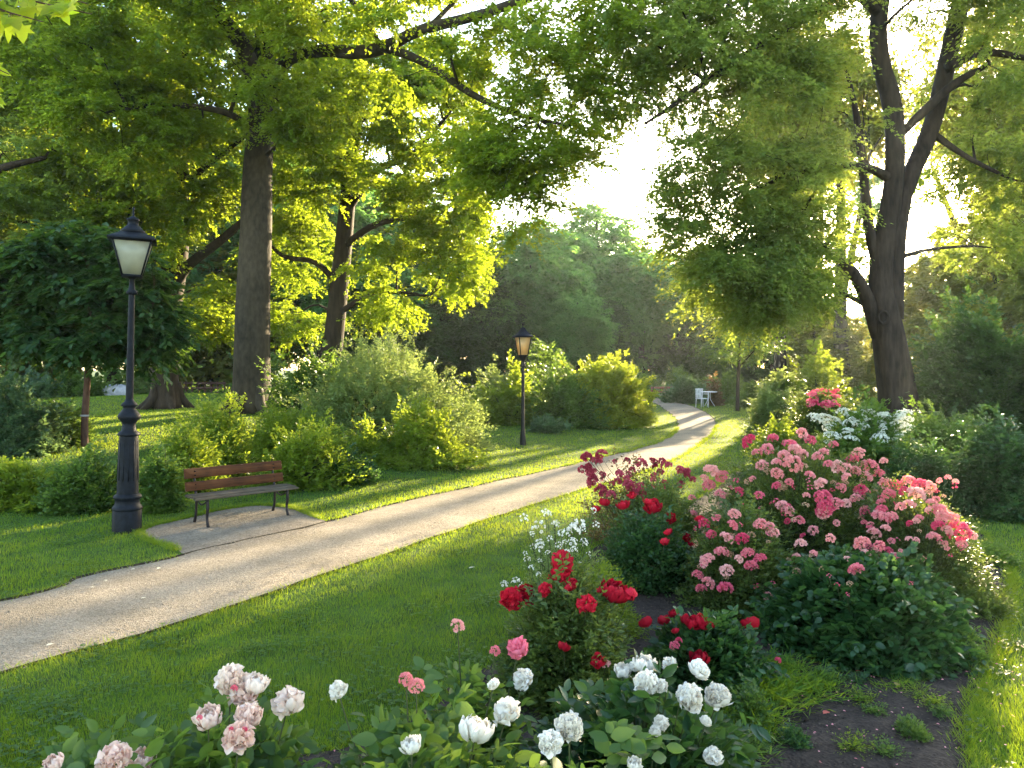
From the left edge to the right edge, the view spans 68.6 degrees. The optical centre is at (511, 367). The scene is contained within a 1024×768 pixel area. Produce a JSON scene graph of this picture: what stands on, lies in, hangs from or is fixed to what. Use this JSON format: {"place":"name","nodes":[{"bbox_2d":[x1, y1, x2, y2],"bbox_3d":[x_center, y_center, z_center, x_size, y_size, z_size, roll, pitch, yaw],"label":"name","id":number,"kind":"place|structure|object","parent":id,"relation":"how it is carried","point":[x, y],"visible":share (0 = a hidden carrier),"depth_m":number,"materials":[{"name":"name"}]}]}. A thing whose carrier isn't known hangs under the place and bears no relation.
{"place":"outdoors","nodes":[
{"label":"outdoors","id":0,"kind":"place"},
{"bbox_2d":[0,398,714,671],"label":"path","id":1,"kind":"structure","parent":0,"point":[204,576],"depth_m":7.84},
{"bbox_2d":[0,401,677,600],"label":"path edge","id":2,"kind":"object","parent":1,"relation":"on","point":[58,586],"visible":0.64,"depth_m":8.71,"materials":[{"name":"concrete"}]},
{"bbox_2d":[1,432,708,667],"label":"grit","id":3,"kind":"object","parent":1,"relation":"on","point":[318,550],"visible":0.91,"depth_m":8.61,"materials":[{"name":"beige gravel"}]},
{"bbox_2d":[0,399,715,673],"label":"path edge","id":4,"kind":"object","parent":1,"relation":"on","point":[81,649],"visible":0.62,"depth_m":6.62,"materials":[{"name":"soil"}]},
{"bbox_2d":[0,370,1023,767],"bbox_3d":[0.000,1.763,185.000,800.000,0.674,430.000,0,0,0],"label":"lawn","id":5,"kind":"structure","parent":0,"point":[426,572],"depth_m":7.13,"materials":[{"name":"green plant"}]},
{"bbox_2d":[2,365,65,398],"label":"shrub","id":6,"kind":"object","parent":5,"relation":"on","point":[46,386],"visible":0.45,"depth_m":39.84,"materials":[{"name":"green plant"}]},
{"bbox_2d":[0,452,68,514],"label":"shrub","id":7,"kind":"object","parent":5,"relation":"on","point":[16,492],"visible":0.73,"depth_m":10.99,"materials":[{"name":"green plant"}]},
{"bbox_2d":[0,353,77,458],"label":"shrub","id":8,"kind":"object","parent":5,"relation":"on","point":[25,426],"visible":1,"depth_m":15.90,"materials":[{"name":"green plant"}]},
{"bbox_2d":[0,0,91,108],"bbox_3d":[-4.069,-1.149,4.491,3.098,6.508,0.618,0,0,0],"label":"maple tree","id":9,"kind":"object","parent":5,"relation":"on","point":[63,10],"visible":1,"depth_m":4.47,"materials":[{"name":"green plant"}]},
{"bbox_2d":[0,0,137,312],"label":"lime tree","id":10,"kind":"object","parent":5,"relation":"on","point":[10,195],"visible":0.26,"depth_m":24.25,"materials":[{"name":"green plant"}]},
{"bbox_2d":[21,427,116,517],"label":"shrub","id":11,"kind":"object","parent":5,"relation":"on","point":[82,486],"visible":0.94,"depth_m":10.74,"materials":[{"name":"green plant"}]},
{"bbox_2d":[36,397,106,448],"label":"shrub","id":12,"kind":"object","parent":5,"relation":"on","point":[75,438],"visible":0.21,"depth_m":17.40,"materials":[{"name":"green plant"}]},
{"bbox_2d":[42,367,117,396],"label":"shrub","id":13,"kind":"object","parent":5,"relation":"on","point":[73,385],"visible":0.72,"depth_m":41.34,"materials":[{"name":"green plant"}]},
{"bbox_2d":[0,219,207,446],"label":"young chestnut","id":14,"kind":"object","parent":5,"relation":"on","point":[84,283],"visible":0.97,"depth_m":16.24,"materials":[{"name":"green plant"}]},
{"bbox_2d":[18,150,234,382],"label":"broadleaf tree","id":15,"kind":"object","parent":5,"relation":"on","point":[195,277],"visible":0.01,"depth_m":50.52,"materials":[{"name":"green plant"}]},
{"bbox_2d":[107,207,156,533],"bbox_3d":[-4.852,0.040,9.600,0.550,4.188,0.550,0,0,-24],"label":"street lamp","id":16,"kind":"object","parent":5,"relation":"on","point":[133,242],"visible":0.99,"depth_m":9.50,"materials":[{"name":"metal"}]},
{"bbox_2d":[0,1,287,409],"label":"lime tree","id":17,"kind":"object","parent":5,"relation":"on","point":[178,217],"visible":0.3,"depth_m":26.12,"materials":[{"name":"green plant"}]},
{"bbox_2d":[139,438,192,515],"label":"shrub","id":18,"kind":"object","parent":5,"relation":"on","point":[159,484],"visible":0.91,"depth_m":10.81,"materials":[{"name":"green plant"}]},
{"bbox_2d":[139,412,232,494],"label":"shrub","id":19,"kind":"object","parent":5,"relation":"on","point":[194,448],"visible":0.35,"depth_m":12.30,"materials":[{"name":"green plant"}]},
{"bbox_2d":[152,379,264,477],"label":"shrub","id":20,"kind":"object","parent":5,"relation":"on","point":[235,445],"visible":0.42,"depth_m":13.46,"materials":[{"name":"green plant"}]},
{"bbox_2d":[147,198,315,391],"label":"broadleaf tree","id":21,"kind":"object","parent":5,"relation":"on","point":[221,367],"visible":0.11,"depth_m":53.20,"materials":[{"name":"green plant"}]},
{"bbox_2d":[145,506,325,556],"bbox_3d":[-3.529,2.086,9.792,2.205,0.016,2.684,0,0,-45],"label":"bench pad","id":22,"kind":"object","parent":5,"relation":"on","point":[228,526],"visible":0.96,"depth_m":9.78,"materials":[{"name":"concrete"}]},
{"bbox_2d":[183,460,298,527],"bbox_3d":[-3.731,1.729,10.361,1.440,0.747,0.542,0,0,-44],"label":"park bench","id":23,"kind":"object","parent":22,"relation":"on","point":[195,486],"visible":0.99,"depth_m":10.39,"materials":[{"name":"brown wood"}]},
{"bbox_2d":[189,115,381,367],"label":"broadleaf tree","id":24,"kind":"object","parent":5,"relation":"on","point":[231,163],"visible":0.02,"depth_m":53.06,"materials":[{"name":"green plant"}]},
{"bbox_2d":[241,395,359,461],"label":"shrub","id":25,"kind":"object","parent":5,"relation":"on","point":[288,421],"visible":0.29,"depth_m":15.53,"materials":[{"name":"green plant"}]},
{"bbox_2d":[249,331,361,435],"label":"shrub","id":26,"kind":"object","parent":5,"relation":"on","point":[291,384],"visible":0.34,"depth_m":20.12,"materials":[{"name":"green plant"}]},
{"bbox_2d":[245,406,372,494],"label":"shrub","id":27,"kind":"object","parent":5,"relation":"on","point":[300,458],"visible":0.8,"depth_m":12.61,"materials":[{"name":"green plant"}]},
{"bbox_2d":[214,161,435,360],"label":"broadleaf tree","id":28,"kind":"object","parent":5,"relation":"on","point":[406,280],"visible":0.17,"depth_m":50.76,"materials":[{"name":"green plant"}]},
{"bbox_2d":[0,0,669,415],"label":"beech tree","id":29,"kind":"object","parent":5,"relation":"on","point":[500,158],"visible":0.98,"depth_m":20.04,"materials":[{"name":"green plant"}]},
{"bbox_2d":[316,442,382,486],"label":"shrub","id":30,"kind":"object","parent":5,"relation":"on","point":[373,475],"visible":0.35,"depth_m":13.14,"materials":[{"name":"green plant"}]},
{"bbox_2d":[221,30,508,367],"bbox_3d":[-5.703,-7.355,28.795,12.276,18.307,6.389,0,0,21],"label":"maple tree","id":31,"kind":"object","parent":5,"relation":"on","point":[355,179],"visible":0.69,"depth_m":27.96,"materials":[{"name":"green plant"}]},
{"bbox_2d":[345,412,393,467],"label":"shrub","id":32,"kind":"object","parent":5,"relation":"on","point":[368,443],"visible":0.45,"depth_m":15.07,"materials":[{"name":"green plant"}]},
{"bbox_2d":[275,322,502,452],"bbox_3d":[-3.184,0.599,18.296,5.947,3.380,4.357,0,0,0],"label":"shrub","id":33,"kind":"object","parent":5,"relation":"on","point":[367,383],"visible":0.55,"depth_m":17.84,"materials":[{"name":"green plant"}]},
{"bbox_2d":[334,206,464,386],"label":"broadleaf tree","id":34,"kind":"object","parent":5,"relation":"on","point":[421,343],"visible":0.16,"depth_m":52.72,"materials":[{"name":"green plant"}]},
{"bbox_2d":[368,385,506,473],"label":"shrub","id":35,"kind":"object","parent":5,"relation":"on","point":[415,440],"visible":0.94,"depth_m":15.17,"materials":[{"name":"green plant"}]},
{"bbox_2d":[423,245,539,395],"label":"broadleaf tree","id":36,"kind":"object","parent":5,"relation":"on","point":[469,336],"visible":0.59,"depth_m":54.99,"materials":[{"name":"green plant"}]},
{"bbox_2d":[452,348,549,426],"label":"shrub","id":37,"kind":"object","parent":5,"relation":"on","point":[502,410],"visible":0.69,"depth_m":26.00,"materials":[{"name":"green plant"}]},
{"bbox_2d":[0,453,1023,767],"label":"clover","id":38,"kind":"object","parent":5,"relation":"on","point":[346,737],"visible":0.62,"depth_m":5.11,"materials":[{"name":"green plant"}]},
{"bbox_2d":[512,324,533,445],"bbox_3d":[0.286,0.443,19.700,0.470,3.240,0.470,0,0,-20],"label":"street lamp","id":39,"kind":"object","parent":5,"relation":"on","point":[522,336],"visible":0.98,"depth_m":19.64,"materials":[{"name":"metal"}]},
{"bbox_2d":[470,213,604,385],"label":"broadleaf tree","id":40,"kind":"object","parent":5,"relation":"on","point":[539,286],"visible":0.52,"depth_m":56.76,"materials":[{"name":"green plant"}]},
{"bbox_2d":[520,412,573,433],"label":"shrub","id":41,"kind":"object","parent":5,"relation":"on","point":[545,424],"visible":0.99,"depth_m":23.00,"materials":[{"name":"green plant"}]},
{"bbox_2d":[526,335,570,397],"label":"shrub","id":42,"kind":"object","parent":5,"relation":"on","point":[547,359],"visible":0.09,"depth_m":29.79,"materials":[{"name":"green plant"}]},
{"bbox_2d":[515,226,623,355],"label":"broadleaf tree","id":43,"kind":"object","parent":5,"relation":"on","point":[591,257],"visible":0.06,"depth_m":66.56,"materials":[{"name":"green plant"}]},
{"bbox_2d":[514,348,630,429],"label":"shrub","id":44,"kind":"object","parent":5,"relation":"on","point":[565,400],"visible":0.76,"depth_m":25.09,"materials":[{"name":"green plant"}]},
{"bbox_2d":[535,290,623,372],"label":"broadleaf tree","id":45,"kind":"object","parent":5,"relation":"on","point":[582,340],"visible":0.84,"depth_m":54.27,"materials":[{"name":"green plant"}]},
{"bbox_2d":[556,348,661,429],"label":"shrub","id":46,"kind":"object","parent":5,"relation":"on","point":[622,394],"visible":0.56,"depth_m":25.97,"materials":[{"name":"green plant"}]},
{"bbox_2d":[555,199,670,317],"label":"broadleaf tree","id":47,"kind":"object","parent":5,"relation":"on","point":[615,235],"visible":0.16,"depth_m":71.95,"materials":[{"name":"green plant"}]},
{"bbox_2d":[594,298,643,377],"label":"broadleaf tree","id":48,"kind":"object","parent":5,"relation":"on","point":[620,312],"visible":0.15,"depth_m":61.17,"materials":[{"name":"green plant"}]},
{"bbox_2d":[594,240,693,375],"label":"broadleaf tree","id":49,"kind":"object","parent":5,"relation":"on","point":[641,303],"visible":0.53,"depth_m":65.37,"materials":[{"name":"green plant"}]},
{"bbox_2d":[286,471,1007,767],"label":"soil bed","id":50,"kind":"object","parent":5,"relation":"on","point":[934,754],"visible":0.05,"depth_m":4.45,"materials":[{"name":"brown soil"}]},
{"bbox_2d":[39,713,156,767],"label":"peony plant","id":51,"kind":"object","parent":50,"relation":"on","point":[97,751],"visible":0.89,"depth_m":2.64,"materials":[{"name":"green plant"}]},
{"bbox_2d":[119,662,331,767],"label":"peony plant","id":52,"kind":"object","parent":50,"relation":"on","point":[243,736],"visible":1,"depth_m":2.78,"materials":[{"name":"pink plant"}]},
{"bbox_2d":[322,656,534,767],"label":"peony plant","id":53,"kind":"object","parent":50,"relation":"on","point":[459,734],"visible":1,"depth_m":2.72,"materials":[{"name":"green plant"}]},
{"bbox_2d":[399,618,547,765],"bbox_3d":[-0.207,1.714,3.485,0.895,1.071,0.745,0,0,30],"label":"peony plant","id":54,"kind":"object","parent":50,"relation":"on","point":[517,649],"visible":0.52,"depth_m":3.50,"materials":[{"name":"green plant"}]},
{"bbox_2d":[500,506,599,622],"bbox_3d":[0.314,1.645,5.895,0.713,1.109,0.923,0,0,30],"label":"white phlox","id":55,"kind":"object","parent":50,"relation":"on","point":[553,539],"visible":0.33,"depth_m":5.88,"materials":[{"name":"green plant"}]},
{"bbox_2d":[486,547,637,721],"bbox_3d":[0.338,1.681,4.795,1.080,1.063,1.078,0,0,35],"label":"peony plant","id":56,"kind":"object","parent":50,"relation":"on","point":[565,634],"visible":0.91,"depth_m":4.62,"materials":[{"name":"green plant"}]},
{"bbox_2d":[520,710,685,767],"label":"peony plant","id":57,"kind":"object","parent":50,"relation":"on","point":[636,740],"visible":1,"depth_m":2.53,"materials":[{"name":"green plant"}]},
{"bbox_2d":[575,553,660,641],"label":"leafy plant","id":58,"kind":"object","parent":50,"relation":"on","point":[604,569],"visible":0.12,"depth_m":5.79,"materials":[{"name":"green plant"}]},
{"bbox_2d":[570,447,695,542],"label":"rose bush","id":59,"kind":"object","parent":50,"relation":"on","point":[627,482],"visible":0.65,"depth_m":9.14,"materials":[{"name":"red plant"}]},
{"bbox_2d":[520,649,781,767],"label":"peony plant","id":60,"kind":"object","parent":50,"relation":"on","point":[645,699],"visible":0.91,"depth_m":3.29,"materials":[{"name":"green plant"}]},
{"bbox_2d":[592,492,717,597],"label":"rose bush","id":61,"kind":"object","parent":50,"relation":"on","point":[647,552],"visible":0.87,"depth_m":7.03,"materials":[{"name":"green plant"}]},
{"bbox_2d":[600,469,711,560],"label":"rose bush","id":62,"kind":"object","parent":50,"relation":"on","point":[666,498],"visible":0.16,"depth_m":8.27,"materials":[{"name":"green plant"}]},
{"bbox_2d":[638,605,790,702],"bbox_3d":[1.294,1.881,5.010,1.058,0.654,1.002,0,0,0],"label":"rose bush","id":63,"kind":"object","parent":50,"relation":"on","point":[721,645],"visible":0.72,"depth_m":4.82,"materials":[{"name":"green plant"}]},
{"bbox_2d":[669,482,807,620],"bbox_3d":[1.980,1.627,6.563,1.247,1.231,1.436,0,0,0],"label":"rose bush","id":64,"kind":"object","parent":50,"relation":"on","point":[734,561],"visible":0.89,"depth_m":6.36,"materials":[{"name":"green plant"}]},
{"bbox_2d":[706,705,794,767],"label":"grass tuft","id":65,"kind":"object","parent":50,"relation":"on","point":[754,740],"visible":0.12,"depth_m":4.04,"materials":[{"name":"green plant"}]},
{"bbox_2d":[725,672,777,734],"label":"ground cover","id":66,"kind":"object","parent":50,"relation":"on","point":[750,697],"visible":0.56,"depth_m":4.33,"materials":[{"name":"green plant"}]},
{"bbox_2d":[701,690,804,732],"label":"grass tuft","id":67,"kind":"object","parent":50,"relation":"on","point":[775,712],"visible":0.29,"depth_m":4.38,"materials":[{"name":"green plant"}]},
{"bbox_2d":[700,656,841,725],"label":"grass tuft","id":68,"kind":"object","parent":50,"relation":"on","point":[774,690],"visible":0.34,"depth_m":4.63,"materials":[{"name":"green plant"}]},
{"bbox_2d":[776,718,815,750],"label":"ground cover","id":69,"kind":"object","parent":50,"relation":"on","point":[799,739],"visible":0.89,"depth_m":4.11,"materials":[{"name":"green plant"}]},
{"bbox_2d":[757,643,840,683],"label":"grass tuft","id":70,"kind":"object","parent":50,"relation":"on","point":[789,663],"visible":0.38,"depth_m":5.12,"materials":[{"name":"green plant"}]},
{"bbox_2d":[688,426,915,567],"bbox_3d":[2.941,1.441,7.957,2.266,1.678,2.464,0,0,-25],"label":"rose bush","id":71,"kind":"object","parent":50,"relation":"on","point":[809,497],"visible":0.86,"depth_m":7.51,"materials":[{"name":"pink plant"}]},
{"bbox_2d":[762,657,870,712],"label":"grass tuft","id":72,"kind":"object","parent":50,"relation":"on","point":[821,685],"visible":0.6,"depth_m":4.78,"materials":[{"name":"green plant"}]},
{"bbox_2d":[803,380,924,495],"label":"hydrangea","id":73,"kind":"object","parent":50,"relation":"on","point":[868,434],"visible":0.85,"depth_m":12.34,"materials":[{"name":"white plant"}]},
{"bbox_2d":[739,533,989,682],"bbox_3d":[2.656,1.818,5.742,1.732,0.991,1.810,0,0,31],"label":"rose bush","id":74,"kind":"object","parent":50,"relation":"on","point":[885,614],"visible":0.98,"depth_m":5.39,"materials":[{"name":"green plant"}]},
{"bbox_2d":[891,711,934,742],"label":"ground cover","id":75,"kind":"object","parent":50,"relation":"on","point":[911,727],"visible":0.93,"depth_m":4.21,"materials":[{"name":"green plant"}]},
{"bbox_2d":[835,457,1010,606],"bbox_3d":[3.702,1.552,7.000,1.485,1.393,1.688,0,0,0],"label":"rose bush","id":76,"kind":"object","parent":50,"relation":"on","point":[894,524],"visible":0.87,"depth_m":6.70,"materials":[{"name":"pink plant"}]},
{"bbox_2d":[873,418,976,518],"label":"shrub","id":77,"kind":"object","parent":50,"relation":"on","point":[927,463],"visible":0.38,"depth_m":10.58,"materials":[{"name":"green plant"}]},
{"bbox_2d":[939,576,1023,621],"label":"ground cover","id":78,"kind":"object","parent":50,"relation":"on","point":[989,609],"visible":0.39,"depth_m":6.29,"materials":[{"name":"green plant"}]},
{"bbox_2d":[966,534,1023,567],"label":"ground cover","id":79,"kind":"object","parent":50,"relation":"on","point":[999,552],"visible":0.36,"depth_m":7.92,"materials":[{"name":"green plant"}]},
{"bbox_2d":[632,253,718,386],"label":"broadleaf tree","id":80,"kind":"object","parent":5,"relation":"on","point":[678,357],"visible":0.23,"depth_m":70.26,"materials":[{"name":"green plant"}]},
{"bbox_2d":[653,372,724,403],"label":"shrub","id":81,"kind":"object","parent":5,"relation":"on","point":[682,390],"visible":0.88,"depth_m":39.65,"materials":[{"name":"green plant"}]},
{"bbox_2d":[676,245,727,359],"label":"broadleaf tree","id":82,"kind":"object","parent":5,"relation":"on","point":[691,324],"visible":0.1,"depth_m":68.58,"materials":[{"name":"green plant"}]},
{"bbox_2d":[695,362,743,402],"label":"shrub","id":83,"kind":"object","parent":5,"relation":"on","point":[728,389],"visible":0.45,"depth_m":40.55,"materials":[{"name":"green plant"}]},
{"bbox_2d":[690,308,769,389],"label":"broadleaf tree","id":84,"kind":"object","parent":5,"relation":"on","point":[747,375],"visible":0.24,"depth_m":63.62,"materials":[{"name":"green plant"}]},
{"bbox_2d":[691,321,789,410],"bbox_3d":[9.978,-0.115,32.986,4.217,4.072,2.733,0,0,0],"label":"tree","id":85,"kind":"object","parent":5,"relation":"on","point":[728,355],"visible":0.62,"depth_m":32.93,"materials":[{"name":"green plant"}]},
{"bbox_2d":[741,412,800,466],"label":"shrub","id":86,"kind":"object","parent":5,"relation":"on","point":[784,433],"visible":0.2,"depth_m":15.74,"materials":[{"name":"green plant"}]},
{"bbox_2d":[738,378,804,434],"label":"shrub","id":87,"kind":"object","parent":5,"relation":"on","point":[769,402],"visible":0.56,"depth_m":22.32,"materials":[{"name":"green plant"}]},
{"bbox_2d":[743,365,807,409],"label":"shrub","id":88,"kind":"object","parent":5,"relation":"on","point":[780,375],"visible":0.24,"depth_m":31.99,"materials":[{"name":"green plant"}]},
{"bbox_2d":[708,29,846,387],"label":"airy tree","id":89,"kind":"object","parent":5,"relation":"on","point":[779,361],"depth_m":49.62,"materials":[{"name":"green plant"}]},
{"bbox_2d":[581,0,1023,433],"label":"plane tree","id":90,"kind":"object","parent":5,"relation":"on","point":[769,274],"visible":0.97,"depth_m":18.43,"materials":[{"name":"green plant"}]},
{"bbox_2d":[786,306,850,389],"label":"broadleaf tree","id":91,"kind":"object","parent":5,"relation":"on","point":[802,350],"visible":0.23,"depth_m":50.95,"materials":[{"name":"green plant"}]},
{"bbox_2d":[784,335,854,410],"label":"shrub","id":92,"kind":"object","parent":5,"relation":"on","point":[820,373],"visible":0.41,"depth_m":30.79,"materials":[{"name":"green plant"}]},
{"bbox_2d":[774,373,869,449],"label":"shrub","id":93,"kind":"object","parent":5,"relation":"on","point":[804,407],"visible":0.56,"depth_m":18.30,"materials":[{"name":"pink plant"}]},
{"bbox_2d":[734,173,923,267],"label":"tall tree","id":94,"kind":"object","parent":5,"relation":"on","point":[876,205],"visible":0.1,"depth_m":57.58,"materials":[{"name":"green plant"}]},
{"bbox_2d":[812,315,876,398],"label":"broadleaf tree","id":95,"kind":"object","parent":5,"relation":"on","point":[859,372],"visible":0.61,"depth_m":45.20,"materials":[{"name":"green plant"}]},
{"bbox_2d":[776,23,926,398],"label":"airy tree","id":96,"kind":"object","parent":5,"relation":"on","point":[871,97],"visible":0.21,"depth_m":43.08,"materials":[{"name":"green plant"}]},
{"bbox_2d":[845,240,990,392],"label":"broadleaf tree","id":97,"kind":"object","parent":5,"relation":"on","point":[866,360],"visible":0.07,"depth_m":40.21,"materials":[{"name":"green plant"}]},
{"bbox_2d":[907,313,959,418],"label":"shrub","id":98,"kind":"object","parent":5,"relation":"on","point":[920,352],"visible":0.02,"depth_m":21.70,"materials":[{"name":"green plant"}]},
{"bbox_2d":[894,394,992,469],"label":"shrub","id":99,"kind":"object","parent":5,"relation":"on","point":[939,426],"visible":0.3,"depth_m":13.70,"materials":[{"name":"green plant"}]},
{"bbox_2d":[897,4,1023,276],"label":"airy tree","id":100,"kind":"object","parent":5,"relation":"on","point":[928,41],"visible":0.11,"depth_m":42.85,"materials":[{"name":"green plant"}]},
{"bbox_2d":[904,178,1019,392],"bbox_3d":[23.167,-3.428,36.108,8.360,12.603,11.321,0,0,4],"label":"broadleaf tree","id":101,"kind":"object","parent":5,"relation":"on","point":[920,288],"visible":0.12,"depth_m":36.36,"materials":[{"name":"green plant"}]},
{"bbox_2d":[906,273,1023,435],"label":"shrub","id":102,"kind":"object","parent":5,"relation":"on","point":[990,371],"visible":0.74,"depth_m":19.11,"materials":[{"name":"green plant"}]},
{"bbox_2d":[944,135,1023,400],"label":"broadleaf tree","id":103,"kind":"object","parent":5,"relation":"on","point":[1011,300],"visible":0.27,"depth_m":29.59,"materials":[{"name":"green plant"}]},
{"bbox_2d":[946,402,1023,524],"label":"shrub","id":104,"kind":"object","parent":5,"relation":"on","point":[994,482],"visible":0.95,"depth_m":10.39,"materials":[{"name":"green plant"}]},
{"bbox_2d":[16,0,1023,370],"label":"sky","id":105,"kind":"structure","parent":0,"point":[618,189],"materials":[{"name":"white"}]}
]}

